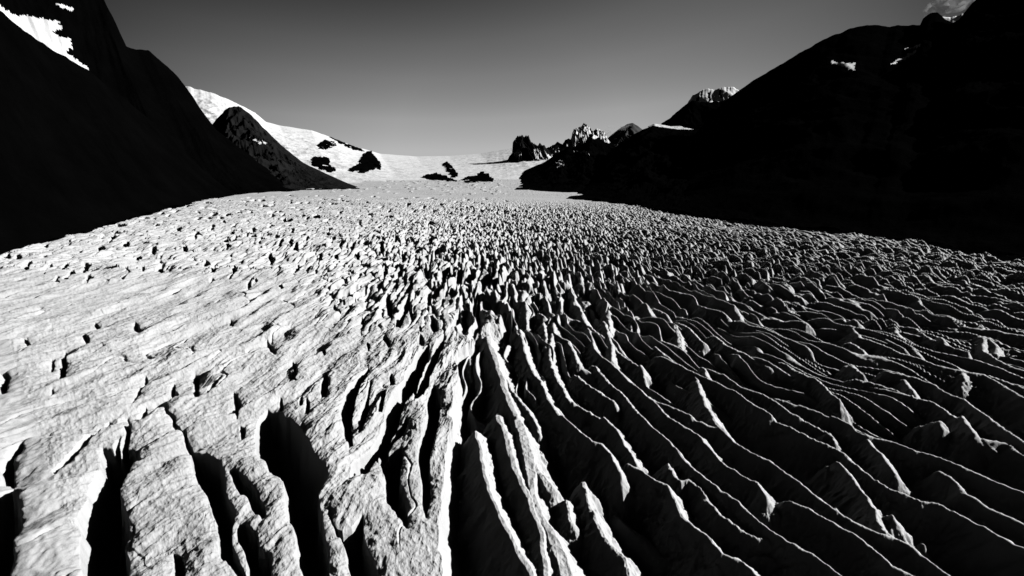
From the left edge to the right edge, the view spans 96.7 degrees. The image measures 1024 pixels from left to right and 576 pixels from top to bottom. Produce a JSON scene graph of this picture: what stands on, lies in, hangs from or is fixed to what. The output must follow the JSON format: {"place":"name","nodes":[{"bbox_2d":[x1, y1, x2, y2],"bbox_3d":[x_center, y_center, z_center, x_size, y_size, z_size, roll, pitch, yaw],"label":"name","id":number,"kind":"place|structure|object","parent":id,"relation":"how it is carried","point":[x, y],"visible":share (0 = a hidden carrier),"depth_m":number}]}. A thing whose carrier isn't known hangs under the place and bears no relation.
{"place":"outdoors","nodes":[
{"label":"outdoors","id":0,"kind":"place"},
{"bbox_2d":[0,11,239,252],"bbox_3d":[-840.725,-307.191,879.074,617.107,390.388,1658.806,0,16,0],"label":"mountain","id":1,"kind":"structure","parent":0,"point":[83,149],"depth_m":788.37},
{"bbox_2d":[0,0,293,194],"bbox_3d":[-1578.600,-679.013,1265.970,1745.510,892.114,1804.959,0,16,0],"label":"mountain","id":2,"kind":"structure","parent":0,"point":[86,34],"depth_m":1396.72},
{"bbox_2d":[212,106,359,189],"bbox_3d":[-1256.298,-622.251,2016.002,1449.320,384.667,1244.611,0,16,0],"label":"mountain","id":3,"kind":"structure","parent":0,"point":[243,129],"depth_m":1844.58},
{"bbox_2d":[186,86,547,182],"bbox_3d":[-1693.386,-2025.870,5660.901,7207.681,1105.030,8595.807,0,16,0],"label":"snowfield","id":4,"kind":"structure","parent":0,"point":[301,145],"depth_m":4047.26},
{"bbox_2d":[312,156,335,172],"bbox_3d":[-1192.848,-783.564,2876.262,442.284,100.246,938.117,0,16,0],"label":"rock outcrop","id":5,"kind":"object","parent":4,"relation":"on","point":[320,162],"visible":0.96,"depth_m":2828.41},
{"bbox_2d":[317,139,336,149],"bbox_3d":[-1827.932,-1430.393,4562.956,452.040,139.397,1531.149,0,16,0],"label":"rock outcrop","id":6,"kind":"object","parent":4,"relation":"on","point":[325,144],"visible":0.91,"depth_m":4313.18},
{"bbox_2d":[330,137,364,151],"bbox_3d":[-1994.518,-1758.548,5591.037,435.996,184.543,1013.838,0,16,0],"label":"rock outcrop","id":7,"kind":"object","parent":4,"relation":"on","point":[350,146],"visible":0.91,"depth_m":5490.21},
{"bbox_2d":[350,151,380,172],"bbox_3d":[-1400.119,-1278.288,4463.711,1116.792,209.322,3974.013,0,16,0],"label":"rock outcrop","id":8,"kind":"object","parent":4,"relation":"on","point":[368,160],"visible":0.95,"depth_m":3489.10},
{"bbox_2d":[423,172,456,181],"bbox_3d":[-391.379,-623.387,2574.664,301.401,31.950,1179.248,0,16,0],"label":"rock outcrop","id":9,"kind":"object","parent":4,"relation":"on","point":[434,176],"visible":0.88,"depth_m":2503.72},
{"bbox_2d":[443,161,457,177],"bbox_3d":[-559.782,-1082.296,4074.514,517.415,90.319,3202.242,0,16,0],"label":"rock outcrop","id":10,"kind":"object","parent":4,"relation":"on","point":[447,165],"visible":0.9,"depth_m":3515.44},
{"bbox_2d":[461,171,493,183],"bbox_3d":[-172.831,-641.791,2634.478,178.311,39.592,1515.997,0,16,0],"label":"rock outcrop","id":11,"kind":"object","parent":4,"relation":"on","point":[482,176],"visible":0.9,"depth_m":2375.13},
{"bbox_2d":[0,179,1023,575],"bbox_3d":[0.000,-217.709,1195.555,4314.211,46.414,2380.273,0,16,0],"label":"glacier","id":12,"kind":"object","parent":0,"point":[498,377],"visible":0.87,"depth_m":207.74},
{"bbox_2d":[507,135,551,161],"bbox_3d":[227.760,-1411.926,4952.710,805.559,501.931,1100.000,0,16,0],"label":"rocky peak","id":13,"kind":"structure","parent":0,"point":[525,148],"depth_m":4825.77},
{"bbox_2d":[104,0,974,155],"label":"sky","id":14,"kind":"structure","parent":0,"point":[393,77]},
{"bbox_2d":[517,134,615,191],"bbox_3d":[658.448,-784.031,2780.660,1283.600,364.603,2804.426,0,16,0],"label":"mountain","id":15,"kind":"structure","parent":0,"point":[569,168],"depth_m":2189.06},
{"bbox_2d":[545,123,613,159],"bbox_3d":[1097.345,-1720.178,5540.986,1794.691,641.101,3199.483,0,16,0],"label":"rocky peak","id":16,"kind":"structure","parent":0,"point":[583,134],"depth_m":5579.63},
{"bbox_2d":[608,123,641,145],"bbox_3d":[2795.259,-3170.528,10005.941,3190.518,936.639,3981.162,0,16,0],"label":"rocky peak","id":17,"kind":"structure","parent":0,"point":[621,134],"depth_m":10086.44},
{"bbox_2d":[570,126,698,212],"bbox_3d":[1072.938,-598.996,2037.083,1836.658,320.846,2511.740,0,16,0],"label":"mountain","id":18,"kind":"structure","parent":0,"point":[652,166],"depth_m":1543.43},
{"bbox_2d":[648,124,689,129],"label":"snow slope","id":19,"kind":"structure","parent":0,"point":[673,127],"depth_m":3103.38},
{"bbox_2d":[661,100,725,128],"bbox_3d":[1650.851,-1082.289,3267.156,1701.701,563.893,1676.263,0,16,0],"label":"mountain","id":20,"kind":"structure","parent":0,"point":[693,115],"depth_m":3273.52},
{"bbox_2d":[688,87,738,102],"bbox_3d":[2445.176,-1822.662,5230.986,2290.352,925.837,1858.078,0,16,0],"label":"rocky peak","id":21,"kind":"structure","parent":0,"point":[708,95],"depth_m":5135.68},
{"bbox_2d":[640,0,1023,256],"bbox_3d":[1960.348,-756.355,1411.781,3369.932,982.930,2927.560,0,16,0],"label":"mountain","id":22,"kind":"structure","parent":0,"point":[915,132],"depth_m":1072.48},
{"bbox_2d":[943,14,962,22],"bbox_3d":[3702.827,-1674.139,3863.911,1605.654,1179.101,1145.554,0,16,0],"label":"snow slope","id":23,"kind":"structure","parent":0,"point":[954,19],"depth_m":3731.68}
]}

